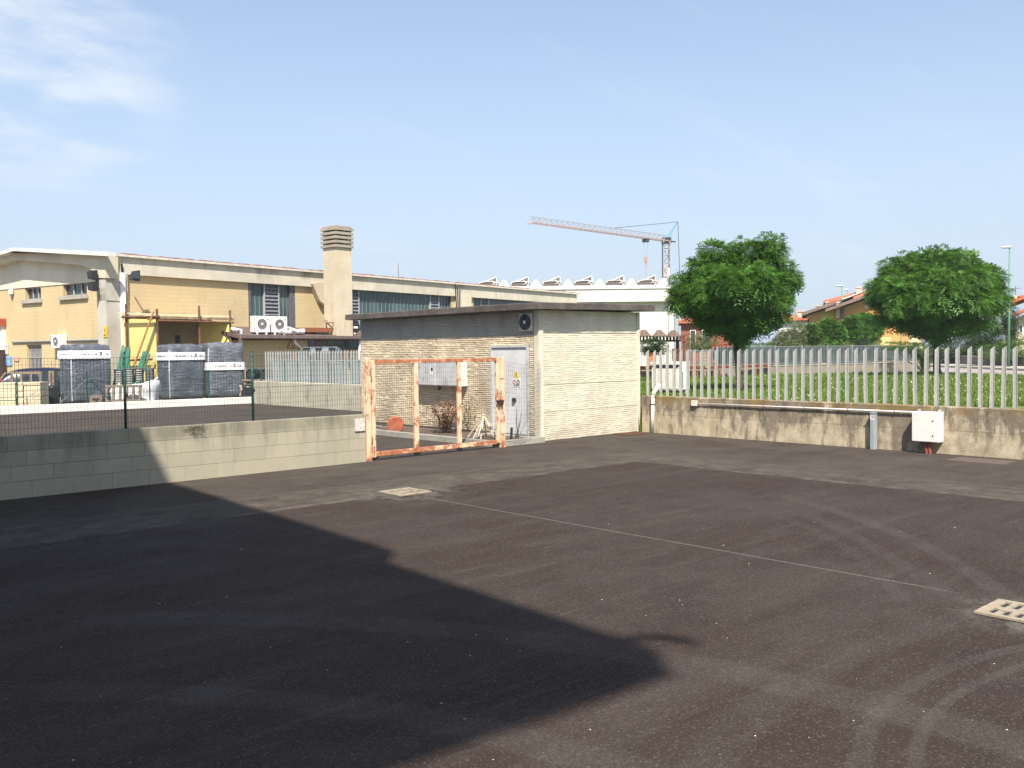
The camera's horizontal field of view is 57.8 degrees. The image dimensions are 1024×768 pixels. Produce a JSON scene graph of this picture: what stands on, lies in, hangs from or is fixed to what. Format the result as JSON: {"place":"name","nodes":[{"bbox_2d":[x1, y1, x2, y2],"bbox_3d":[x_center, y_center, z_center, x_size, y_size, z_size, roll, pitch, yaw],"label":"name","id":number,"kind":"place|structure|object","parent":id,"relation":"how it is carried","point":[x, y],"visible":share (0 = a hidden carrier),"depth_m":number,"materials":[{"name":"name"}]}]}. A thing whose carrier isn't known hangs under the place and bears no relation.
{"place":"outdoors","nodes":[
{"label":"outdoors","id":0,"kind":"place"},
{"bbox_2d":[0,403,1023,767],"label":"yard asphalt","id":1,"kind":"structure","parent":0,"point":[798,605],"depth_m":7.50,"materials":[{"name":"asphalt"}]},
{"bbox_2d":[0,414,365,499],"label":"block wall","id":2,"kind":"structure","parent":1,"relation":"on","point":[40,464],"depth_m":15.18,"materials":[{"name":"concrete"}]},
{"bbox_2d":[0,350,359,434],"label":"wire fence","id":3,"kind":"object","parent":2,"relation":"on","point":[252,393],"visible":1,"depth_m":15.32,"materials":[{"name":"green metal"}]},
{"bbox_2d":[355,418,364,430],"bbox_3d":[-2.895,0.774,17.660,0.220,0.240,0.023,-3,3,-43],"label":"wall plate","id":4,"kind":"object","parent":2,"relation":"attached to","point":[359,424],"depth_m":17.65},
{"bbox_2d":[378,487,430,496],"bbox_3d":[-1.596,1.615,13.818,0.560,0.040,0.570,-3,3,-43],"label":"drain grate","id":5,"kind":"object","parent":1,"relation":"on","point":[406,491],"visible":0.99,"depth_m":13.77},
{"bbox_2d":[376,429,491,446],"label":"strip kerb","id":6,"kind":"structure","parent":1,"relation":"on","point":[425,436],"depth_m":21.97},
{"bbox_2d":[363,357,505,460],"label":"rusty gate","id":7,"kind":"structure","parent":1,"relation":"on","point":[369,374],"depth_m":18.84,"materials":[{"name":"metal"}]},
{"bbox_2d":[376,426,519,439],"bbox_3d":[-1.662,1.209,22.807,1.390,0.001,5.440,-3,3,-43],"label":"soil strip","id":8,"kind":"object","parent":1,"relation":"on","point":[410,429],"visible":0.33,"depth_m":22.79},
{"bbox_2d":[387,416,402,430],"bbox_3d":[-2.940,1.019,23.353,0.420,0.417,0.100,-1,11,-11],"label":"terracotta disc","id":9,"kind":"object","parent":8,"relation":"on","point":[397,421],"visible":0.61,"depth_m":23.30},
{"bbox_2d":[419,396,474,432],"bbox_3d":[-1.599,0.757,22.895,1.391,0.900,1.292,0,2,24],"label":"dry shrub","id":10,"kind":"object","parent":8,"relation":"on","point":[445,428],"visible":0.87,"depth_m":22.79,"materials":[{"name":"brown plant"}]},
{"bbox_2d":[468,414,494,438],"bbox_3d":[-0.599,0.967,21.444,0.723,0.573,0.681,-2,2,-24],"label":"branch bundle","id":11,"kind":"object","parent":8,"relation":"on","point":[479,426],"visible":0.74,"depth_m":21.36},
{"bbox_2d":[345,302,654,445],"bbox_3d":[-0.944,-0.374,24.773,5.190,3.277,7.920,-3,3,-43],"label":"utility cabin","id":12,"kind":"object","parent":1,"relation":"on","point":[586,356],"visible":0.79,"depth_m":22.72,"materials":[{"name":"brick"}]},
{"bbox_2d":[418,362,466,389],"bbox_3d":[-1.864,-0.239,23.726,0.270,0.797,1.940,-3,3,-43],"label":"meter cabinet","id":13,"kind":"object","parent":12,"relation":"attached to","point":[447,374],"visible":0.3,"depth_m":23.44,"materials":[{"name":"white plastic"}]},
{"bbox_2d":[492,348,510,432],"bbox_3d":[-0.235,0.153,22.244,0.033,2.041,0.633,-3,3,-43],"label":"door","id":14,"kind":"structure","parent":12,"relation":"in","point":[497,352],"depth_m":22.11,"materials":[{"name":"paint"}]},
{"bbox_2d":[510,347,526,434],"bbox_3d":[0.158,0.165,21.778,0.085,2.041,0.573,-3,3,-43],"label":"door","id":15,"kind":"structure","parent":12,"relation":"in","point":[517,356],"depth_m":21.79,"materials":[{"name":"paint"}]},
{"bbox_2d":[505,362,540,440],"bbox_3d":[0.268,0.353,20.688,0.119,1.771,1.259,1,3,42],"label":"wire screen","id":16,"kind":"object","parent":12,"relation":"attached to","point":[537,423],"visible":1,"depth_m":20.72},
{"bbox_2d":[614,432,646,435],"bbox_3d":[2.925,1.224,22.911,0.700,0.022,0.460,-3,3,-43],"label":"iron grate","id":17,"kind":"object","parent":1,"relation":"in","point":[631,433],"visible":1,"depth_m":22.85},
{"bbox_2d":[869,412,877,449],"bbox_3d":[7.387,0.963,18.958,0.155,0.780,0.110,-3,3,-43],"label":"cable duct","id":18,"kind":"object","parent":1,"relation":"on","point":[873,430],"visible":0.93,"depth_m":18.91,"materials":[{"name":"metal"}]},
{"bbox_2d":[948,457,1017,464],"bbox_3d":[8.522,1.393,16.853,0.650,0.006,1.000,-3,3,-43],"label":"inspection cover","id":19,"kind":"object","parent":1,"relation":"on","point":[981,460],"visible":1,"depth_m":16.84,"materials":[{"name":"grey concrete"}]},
{"bbox_2d":[973,599,1023,623],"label":"drain grate","id":20,"kind":"object","parent":1,"relation":"on","point":[1007,610],"visible":1,"depth_m":7.27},
{"bbox_2d":[0,0,1023,349],"label":"sky","id":21,"kind":"structure","parent":0,"point":[861,133],"materials":[{"name":"blue"}]},
{"bbox_2d":[640,347,1023,418],"bbox_3d":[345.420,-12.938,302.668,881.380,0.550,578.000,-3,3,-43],"label":"grass ground","id":22,"kind":"structure","parent":0,"point":[851,374],"depth_m":54.37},
{"bbox_2d":[527,216,679,283],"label":"tower crane","id":23,"kind":"object","parent":22,"relation":"on","point":[666,271],"visible":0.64,"depth_m":133.99,"materials":[{"name":"metal"}]},
{"bbox_2d":[640,335,672,355],"bbox_3d":[6.719,-1.790,43.932,1.768,1.060,1.262,0,2,7],"label":"garden shrub","id":24,"kind":"object","parent":22,"relation":"on","point":[652,347],"visible":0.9,"depth_m":43.81,"materials":[{"name":"green plant"}]},
{"bbox_2d":[640,330,688,360],"bbox_3d":[7.363,-1.397,45.988,2.829,2.606,0.890,-1,2,0],"label":"timber pergola","id":25,"kind":"object","parent":22,"relation":"on","point":[660,334],"visible":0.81,"depth_m":45.95,"materials":[{"name":"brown wood"}]},
{"bbox_2d":[650,361,685,392],"bbox_3d":[5.589,-0.220,32.820,1.133,1.140,0.850,1,3,35],"label":"telecom cabinet","id":26,"kind":"object","parent":22,"relation":"on","point":[670,375],"visible":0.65,"depth_m":32.48,"materials":[{"name":"metal"}]},
{"bbox_2d":[640,367,714,377],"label":"garden wall","id":27,"kind":"structure","parent":22,"relation":"on","point":[650,372],"depth_m":48.01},
{"bbox_2d":[640,350,715,365],"bbox_3d":[8.491,-1.306,48.098,4.365,0.940,0.060,-1,2,0],"label":"garden fence","id":28,"kind":"object","parent":27,"relation":"on","point":[685,356],"visible":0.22,"depth_m":48.08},
{"bbox_2d":[682,362,689,392],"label":"meter pillar","id":29,"kind":"structure","parent":22,"relation":"on","point":[684,376],"depth_m":32.06,"materials":[{"name":"white plastic"}]},
{"bbox_2d":[681,331,720,352],"bbox_3d":[11.831,-2.669,57.985,2.479,1.561,1.702,-1,2,-7],"label":"garden shrub","id":30,"kind":"object","parent":22,"relation":"on","point":[705,342],"visible":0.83,"depth_m":57.75,"materials":[{"name":"green plant"}]},
{"bbox_2d":[679,318,730,363],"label":"brick house","id":31,"kind":"structure","parent":22,"relation":"on","point":[686,329],"depth_m":95.65,"materials":[{"name":"orange brick"}]},
{"bbox_2d":[662,231,806,390],"bbox_3d":[7.989,-2.552,33.287,4.839,5.851,4.044,-3,3,-43],"label":"globe tree","id":32,"kind":"object","parent":22,"relation":"on","point":[739,297],"visible":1,"depth_m":32.84,"materials":[{"name":"green plant"}]},
{"bbox_2d":[762,321,807,345],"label":"olive shrub","id":33,"kind":"object","parent":22,"relation":"on","point":[790,340],"visible":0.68,"depth_m":67.59,"materials":[{"name":"green plant"}]},
{"bbox_2d":[780,311,808,337],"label":"white house","id":34,"kind":"structure","parent":22,"relation":"on","point":[799,318],"depth_m":101.52,"materials":[{"name":"paint"}]},
{"bbox_2d":[748,341,841,347],"bbox_3d":[16.663,-2.318,55.934,6.513,1.012,1.371,-1,2,0],"label":"garden shrub","id":35,"kind":"object","parent":22,"relation":"on","point":[824,344],"visible":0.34,"depth_m":55.90,"materials":[{"name":"green plant"}]},
{"bbox_2d":[800,322,826,346],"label":"street tree","id":36,"kind":"object","parent":22,"relation":"on","point":[815,337],"visible":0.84,"depth_m":75.43,"materials":[{"name":"green plant"}]},
{"bbox_2d":[718,361,920,376],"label":"garden wall","id":37,"kind":"structure","parent":22,"relation":"on","point":[890,367],"depth_m":53.19,"materials":[{"name":"concrete"}]},
{"bbox_2d":[716,344,919,364],"bbox_3d":[18.047,-1.693,53.087,17.945,1.080,0.060,-2,2,-34],"label":"garden fence","id":38,"kind":"object","parent":37,"relation":"on","point":[852,348],"visible":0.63,"depth_m":52.05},
{"bbox_2d":[712,346,914,365],"bbox_3d":[17.907,-1.617,53.250,17.973,1.080,0.117,-2,2,-34],"label":"shade netting","id":39,"kind":"object","parent":38,"relation":"attached to","point":[890,355],"visible":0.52,"depth_m":52.68,"materials":[{"name":"green fabric"}]},
{"bbox_2d":[640,370,1023,410],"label":"meadow grass","id":40,"kind":"structure","parent":22,"relation":"on","point":[963,387],"depth_m":33.60,"materials":[{"name":"plant"}]},
{"bbox_2d":[816,317,849,346],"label":"street tree","id":41,"kind":"object","parent":22,"relation":"on","point":[834,331],"visible":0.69,"depth_m":77.22,"materials":[{"name":"green plant"}]},
{"bbox_2d":[836,285,843,346],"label":"street lamp","id":42,"kind":"object","parent":22,"relation":"on","point":[842,306],"visible":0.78,"depth_m":83.77,"materials":[{"name":"grey metal"}]},
{"bbox_2d":[801,286,922,363],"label":"yellow house","id":43,"kind":"structure","parent":22,"relation":"on","point":[852,303],"depth_m":83.91,"materials":[{"name":"paint"}]},
{"bbox_2d":[853,337,870,344],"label":"garden shrub","id":44,"kind":"object","parent":22,"relation":"on","point":[865,339],"visible":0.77,"depth_m":73.81,"materials":[{"name":"green plant"}]},
{"bbox_2d":[841,312,885,344],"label":"street tree","id":45,"kind":"object","parent":22,"relation":"on","point":[857,325],"visible":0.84,"depth_m":81.03,"materials":[{"name":"green plant"}]},
{"bbox_2d":[879,341,931,371],"bbox_3d":[23.321,-1.491,54.928,3.200,2.205,1.639,-1,2,2],"label":"climbing plant","id":46,"kind":"object","parent":22,"relation":"on","point":[919,351],"visible":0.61,"depth_m":54.83,"materials":[{"name":"green plant"}]},
{"bbox_2d":[861,243,1015,372],"bbox_3d":[21.142,-3.655,46.585,7.340,6.921,6.357,-3,3,-43],"label":"globe tree","id":47,"kind":"object","parent":22,"relation":"on","point":[939,296],"visible":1,"depth_m":45.53,"materials":[{"name":"green plant"}]},
{"bbox_2d":[928,355,1023,365],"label":"roadside wall","id":48,"kind":"structure","parent":22,"relation":"on","point":[963,359],"depth_m":70.35,"materials":[{"name":"concrete"}]},
{"bbox_2d":[1000,246,1011,366],"bbox_3d":[32.893,-5.070,61.870,0.740,8.222,0.300,-1,2,0],"label":"street lamp","id":49,"kind":"object","parent":22,"relation":"on","point":[1008,350],"visible":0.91,"depth_m":61.86,"materials":[{"name":"grey metal"}]},
{"bbox_2d":[1006,286,1023,355],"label":"cream house","id":50,"kind":"structure","parent":22,"relation":"on","point":[1019,300],"depth_m":77.74,"materials":[{"name":"paint"}]},
{"bbox_2d":[928,363,1023,370],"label":"pavement","id":51,"kind":"structure","parent":0,"point":[997,367],"depth_m":63.33,"materials":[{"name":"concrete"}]},
{"bbox_2d":[925,335,989,362],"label":"hedge","id":52,"kind":"object","parent":51,"relation":"on","point":[954,343],"visible":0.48,"depth_m":73.41,"materials":[{"name":"green plant"}]},
{"bbox_2d":[966,301,1022,365],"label":"garden shrub","id":53,"kind":"object","parent":51,"relation":"on","point":[997,334],"visible":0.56,"depth_m":65.56,"materials":[{"name":"green plant"}]},
{"bbox_2d":[976,336,1023,363],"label":"hedge","id":54,"kind":"object","parent":51,"relation":"on","point":[1000,348],"visible":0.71,"depth_m":63.83,"materials":[{"name":"green plant"}]},
{"bbox_2d":[929,367,1023,374],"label":"road","id":55,"kind":"structure","parent":0,"point":[963,370],"depth_m":57.73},
{"label":"ground","id":56,"kind":"structure","parent":0,"visible":0},
{"bbox_2d":[0,382,48,405],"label":"slab stack","id":57,"kind":"object","parent":56,"relation":"on","point":[24,395],"visible":0.72,"depth_m":34.93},
{"bbox_2d":[10,371,42,381],"bbox_3d":[-18.962,-0.225,36.271,1.227,0.520,0.140,-1,-1,0],"label":"wooden pallet","id":58,"kind":"object","parent":57,"relation":"on","point":[40,373],"visible":0.52,"depth_m":36.20,"materials":[{"name":"brown wood"}]},
{"bbox_2d":[0,367,60,392],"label":"parked car","id":59,"kind":"object","parent":56,"relation":"on","point":[25,376],"visible":0.18,"depth_m":40.24,"materials":[{"name":"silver paint"}]},
{"bbox_2d":[48,371,55,383],"bbox_3d":[-18.381,-0.192,37.077,0.234,0.681,0.140,-1,-1,0],"label":"wooden pallet","id":60,"kind":"object","parent":56,"relation":"on","point":[49,376],"visible":0.54,"depth_m":37.01,"materials":[{"name":"brown wood"}]},
{"bbox_2d":[49,396,59,403],"bbox_3d":[-18.221,0.639,36.542,0.694,0.692,0.647,-1,2,0],"label":"black bundle","id":61,"kind":"object","parent":56,"relation":"on","point":[56,400],"visible":0.26,"depth_m":36.31,"materials":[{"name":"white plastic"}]},
{"bbox_2d":[49,383,59,396],"bbox_3d":[-18.204,0.270,36.531,0.675,0.627,0.614,-1,2,0],"label":"black bundle","id":62,"kind":"object","parent":61,"relation":"on","point":[53,392],"visible":0.45,"depth_m":36.31,"materials":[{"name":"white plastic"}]},
{"bbox_2d":[57,343,111,403],"bbox_3d":[-17.662,-0.388,38.425,1.252,2.589,1.819,1,3,40],"label":"wrapped pallet","id":63,"kind":"object","parent":56,"relation":"on","point":[74,354],"visible":0.85,"depth_m":37.87,"materials":[{"name":"plastic"}]},
{"bbox_2d":[114,369,122,384],"bbox_3d":[-16.641,0.123,39.323,0.408,1.481,0.323,-1,2,-17],"label":"tub stack","id":64,"kind":"object","parent":56,"relation":"on","point":[117,377],"visible":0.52,"depth_m":39.17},
{"bbox_2d":[113,345,130,384],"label":"green boards","id":65,"kind":"object","parent":56,"relation":"on","point":[127,353],"visible":0.36,"depth_m":40.29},
{"bbox_2d":[105,385,141,401],"bbox_3d":[-15.526,0.379,37.115,1.425,0.682,0.140,-1,-4,0],"label":"wooden pallet","id":66,"kind":"object","parent":56,"relation":"on","point":[119,399],"visible":0.62,"depth_m":37.06,"materials":[{"name":"brown wood"}]},
{"bbox_2d":[0,397,250,413],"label":"white kerb wall","id":67,"kind":"structure","parent":56,"relation":"on","point":[119,405],"depth_m":36.08,"materials":[{"name":"concrete"}]},
{"bbox_2d":[0,369,261,405],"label":"wire fence","id":68,"kind":"object","parent":67,"relation":"on","point":[87,389],"visible":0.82,"depth_m":35.91,"materials":[{"name":"green metal"}]},
{"bbox_2d":[126,368,134,388],"bbox_3d":[-16.272,0.093,39.523,0.408,1.518,0.323,-1,2,-17],"label":"tub stack","id":69,"kind":"object","parent":56,"relation":"on","point":[129,371],"visible":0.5,"depth_m":39.37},
{"bbox_2d":[134,368,143,383],"bbox_3d":[-15.944,0.075,39.722,0.408,1.533,0.323,-1,2,-17],"label":"tub stack","id":70,"kind":"object","parent":56,"relation":"on","point":[139,373],"visible":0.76,"depth_m":39.58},
{"bbox_2d":[134,351,150,384],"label":"green boards","id":71,"kind":"object","parent":56,"relation":"on","point":[142,359],"visible":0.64,"depth_m":40.37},
{"bbox_2d":[128,377,159,400],"bbox_3d":[-15.099,0.325,38.032,1.246,1.217,0.998,-1,2,-11],"label":"sack","id":72,"kind":"object","parent":56,"relation":"on","point":[154,384],"visible":0.37,"depth_m":37.70,"materials":[{"name":"white paint"}]},
{"bbox_2d":[145,368,154,379],"bbox_3d":[-15.566,0.067,39.922,0.408,1.525,0.323,-1,2,-17],"label":"tub stack","id":73,"kind":"object","parent":56,"relation":"on","point":[147,370],"visible":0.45,"depth_m":39.78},
{"bbox_2d":[117,304,233,381],"bbox_3d":[-16.945,-1.636,46.103,2.315,4.514,6.466,1,3,35],"label":"canopy","id":74,"kind":"object","parent":56,"relation":"on","point":[150,333],"visible":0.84,"depth_m":45.94,"materials":[{"name":"metal"}]},
{"bbox_2d":[155,343,205,399],"bbox_3d":[-14.453,-0.490,40.523,1.202,2.569,1.859,1,3,40],"label":"wrapped pallet","id":75,"kind":"object","parent":56,"relation":"on","point":[183,364],"visible":0.82,"depth_m":40.00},
{"bbox_2d":[202,342,244,397],"bbox_3d":[-12.964,-0.575,41.559,1.719,2.633,1.351,-2,2,-33],"label":"wrapped pallet","id":76,"kind":"object","parent":56,"relation":"on","point":[215,351],"visible":0.76,"depth_m":41.00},
{"bbox_2d":[239,385,250,396],"bbox_3d":[-11.340,0.401,41.295,1.364,0.799,1.001,-1,2,0],"label":"sheeting bundle","id":77,"kind":"object","parent":56,"relation":"on","point":[241,391],"visible":0.15,"depth_m":40.83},
{"bbox_2d":[242,368,272,383],"bbox_3d":[-11.272,-0.359,41.810,1.570,0.692,1.300,-1,2,0],"label":"cable drum pair","id":78,"kind":"object","parent":77,"relation":"on","point":[248,381],"visible":0.41,"depth_m":41.26,"materials":[{"name":"black"}]},
{"bbox_2d":[274,361,284,381],"bbox_3d":[-10.232,-0.164,40.890,0.530,1.797,0.560,-1,2,-6],"label":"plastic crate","id":79,"kind":"object","parent":56,"relation":"on","point":[279,370],"visible":0.31,"depth_m":40.63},
{"bbox_2d":[0,225,580,384],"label":"industrial hall","id":80,"kind":"structure","parent":56,"relation":"on","point":[52,294],"depth_m":49.96,"materials":[{"name":"paint"}]},
{"bbox_2d":[0,351,6,379],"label":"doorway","id":81,"kind":"structure","parent":80,"relation":"in","point":[3,368],"depth_m":50.79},
{"bbox_2d":[20,287,42,303],"bbox_3d":[-25.326,-4.697,49.116,1.979,0.832,0.380,1,3,35],"label":"window","id":82,"kind":"structure","parent":80,"relation":"in","point":[34,293],"depth_m":49.18,"materials":[{"name":"white glass"}]},
{"bbox_2d":[29,345,41,367],"bbox_3d":[-25.207,-0.942,49.356,1.531,2.275,0.135,1,3,35],"label":"window","id":83,"kind":"structure","parent":80,"relation":"in","point":[35,351],"depth_m":49.43,"materials":[{"name":"glass"}]},
{"bbox_2d":[50,335,66,347],"bbox_3d":[-23.151,-2.168,47.378,0.950,0.680,0.395,1,3,35],"label":"air conditioner","id":84,"kind":"object","parent":80,"relation":"attached to","point":[57,341],"visible":0.98,"depth_m":47.15,"materials":[{"name":"white paint"}]},
{"bbox_2d":[58,283,88,299],"bbox_3d":[-22.031,-4.674,46.810,2.569,0.810,0.380,1,3,35],"label":"window","id":85,"kind":"structure","parent":80,"relation":"in","point":[74,291],"depth_m":46.86,"materials":[{"name":"white glass"}]},
{"bbox_2d":[87,270,97,290],"bbox_3d":[-20.060,-4.949,44.459,0.444,1.035,0.390,1,3,35],"label":"floodlight","id":86,"kind":"object","parent":80,"relation":"attached to","point":[92,275],"visible":1,"depth_m":44.29,"materials":[{"name":"metal"}]},
{"bbox_2d":[128,270,139,280],"bbox_3d":[-18.322,-5.225,44.797,0.641,0.535,0.497,1,3,35],"label":"floodlight","id":87,"kind":"object","parent":80,"relation":"attached to","point":[134,275],"visible":1,"depth_m":44.62,"materials":[{"name":"metal"}]},
{"bbox_2d":[248,283,295,327],"bbox_3d":[-13.716,-4.306,52.960,0.240,3.441,3.412,1,3,35],"label":"window","id":88,"kind":"structure","parent":80,"relation":"in","point":[269,300],"depth_m":53.03,"materials":[{"name":"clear glass"}]},
{"bbox_2d":[352,290,450,328],"bbox_3d":[-7.347,-4.706,62.059,0.240,3.441,10.287,1,3,35],"label":"window","id":89,"kind":"structure","parent":80,"relation":"in","point":[363,302],"depth_m":61.29,"materials":[{"name":"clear glass"}]},
{"bbox_2d":[473,298,532,305],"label":"window","id":90,"kind":"structure","parent":80,"relation":"in","point":[477,301],"depth_m":70.55,"materials":[{"name":"grey glass"}]},
{"bbox_2d":[221,327,362,385],"bbox_3d":[-8.637,-1.617,57.448,3.084,3.669,22.400,1,3,35],"label":"lean to","id":91,"kind":"object","parent":56,"relation":"on","point":[259,347],"visible":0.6,"depth_m":50.44,"materials":[{"name":"brown metal"}]},
{"bbox_2d":[250,316,269,334],"bbox_3d":[-13.336,-3.099,49.133,0.950,0.990,0.395,-2,3,-41],"label":"air conditioner","id":92,"kind":"object","parent":91,"relation":"on","point":[259,324],"visible":1,"depth_m":48.95,"materials":[{"name":"white paint"}]},
{"bbox_2d":[268,316,286,334],"bbox_3d":[-12.652,-3.142,50.110,0.950,0.990,0.395,-2,3,-41],"label":"air conditioner","id":93,"kind":"object","parent":91,"relation":"on","point":[277,324],"visible":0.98,"depth_m":49.92,"materials":[{"name":"white paint"}]},
{"bbox_2d":[299,327,331,333],"bbox_3d":[-11.145,-3.020,52.750,0.560,0.360,2.114,1,3,35],"label":"rusty tank","id":94,"kind":"object","parent":91,"relation":"on","point":[318,330],"visible":0.87,"depth_m":52.57,"materials":[{"name":"metal"}]},
{"bbox_2d":[308,340,361,349],"bbox_3d":[-9.821,-2.280,54.556,0.050,0.602,5.748,1,3,35],"label":"window","id":95,"kind":"structure","parent":91,"relation":"in","point":[342,344],"depth_m":54.08,"materials":[{"name":"black glass"}]},
{"bbox_2d":[286,361,297,381],"bbox_3d":[-9.513,-0.147,40.218,0.522,1.796,0.560,-1,2,-6],"label":"plastic crate","id":96,"kind":"object","parent":56,"relation":"on","point":[292,371],"visible":0.27,"depth_m":39.95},
{"bbox_2d":[300,361,311,382],"bbox_3d":[-8.811,-0.130,39.546,0.514,1.795,0.560,-1,2,-6],"label":"plastic crate","id":97,"kind":"object","parent":56,"relation":"on","point":[308,371],"visible":0.18,"depth_m":39.28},
{"bbox_2d":[254,381,362,410],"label":"concrete wall","id":98,"kind":"structure","parent":56,"relation":"on","point":[291,396],"depth_m":35.49,"materials":[{"name":"concrete"}]},
{"bbox_2d":[265,350,361,384],"bbox_3d":[-6.144,-0.617,33.878,0.068,1.273,11.914,-3,3,-43],"label":"palisade fence","id":99,"kind":"object","parent":98,"relation":"on","point":[315,360],"visible":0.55,"depth_m":35.32,"materials":[{"name":"metal"}]},
{"bbox_2d":[303,346,340,382],"bbox_3d":[-8.546,-0.510,42.132,1.552,2.388,1.373,-1,2,0],"label":"slotted tank","id":100,"kind":"object","parent":56,"relation":"on","point":[325,349],"visible":0.29,"depth_m":41.50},
{"bbox_2d":[317,361,328,382],"bbox_3d":[-7.849,-0.106,38.594,0.502,1.794,0.560,-1,2,-6],"label":"plastic crate","id":101,"kind":"object","parent":56,"relation":"on","point":[325,371],"visible":0.22,"depth_m":38.34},
{"bbox_2d":[336,361,346,383],"bbox_3d":[-6.872,-0.080,37.586,0.490,1.794,0.560,-1,2,-6],"label":"plastic crate","id":102,"kind":"object","parent":56,"relation":"on","point":[340,372],"visible":0.21,"depth_m":37.32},
{"bbox_2d":[352,361,361,383],"bbox_3d":[-6.191,-0.061,36.858,0.481,1.794,0.560,-1,2,-6],"label":"plastic crate","id":103,"kind":"object","parent":56,"relation":"on","point":[355,373],"visible":0.15,"depth_m":36.60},
{"bbox_2d":[479,275,678,365],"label":"white warehouse","id":104,"kind":"structure","parent":56,"relation":"on","point":[647,291],"depth_m":84.51,"materials":[{"name":"paint"}]},
{"bbox_2d":[642,395,1023,459],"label":"concrete wall","id":105,"kind":"structure","parent":56,"relation":"on","point":[996,432],"depth_m":19.64,"materials":[{"name":"concrete"}]},
{"bbox_2d":[651,383,660,432],"bbox_3d":[3.574,0.600,23.085,0.302,1.253,0.117,1,3,39],"label":"drain pipe","id":106,"kind":"object","parent":105,"relation":"attached to","point":[656,388],"visible":1,"depth_m":23.11,"materials":[{"name":"white plastic"}]},
{"bbox_2d":[691,400,912,412],"bbox_3d":[6.148,0.511,20.348,0.062,0.130,5.390,-3,3,-43],"label":"conduit","id":107,"kind":"object","parent":105,"relation":"attached to","point":[694,403],"visible":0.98,"depth_m":20.23,"materials":[{"name":"grey plastic"}]},
{"bbox_2d":[646,346,1017,408],"bbox_3d":[7.674,-0.157,18.838,0.024,1.193,12.614,-3,3,-43],"label":"palisade fence","id":108,"kind":"object","parent":105,"relation":"on","point":[969,372],"visible":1,"depth_m":19.55,"materials":[{"name":"metal"}]},
{"bbox_2d":[912,409,943,442],"bbox_3d":[8.096,0.811,18.090,0.266,0.630,0.520,-3,3,-43],"label":"wall cabinet","id":109,"kind":"object","parent":105,"relation":"attached to","point":[927,426],"depth_m":17.97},
{"bbox_2d":[912,412,937,441],"bbox_3d":[8.009,0.837,18.011,0.029,0.565,0.496,-3,3,-43],"label":"door","id":110,"kind":"structure","parent":109,"relation":"in","point":[924,425],"depth_m":18.00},
{"bbox_2d":[919,442,931,453],"bbox_3d":[8.064,1.243,18.092,0.118,0.268,0.267,-3,3,-43],"label":"corrugated conduit","id":111,"kind":"object","parent":109,"relation":"attached to","point":[928,449],"visible":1,"depth_m":18.04,"materials":[{"name":"red plastic"}]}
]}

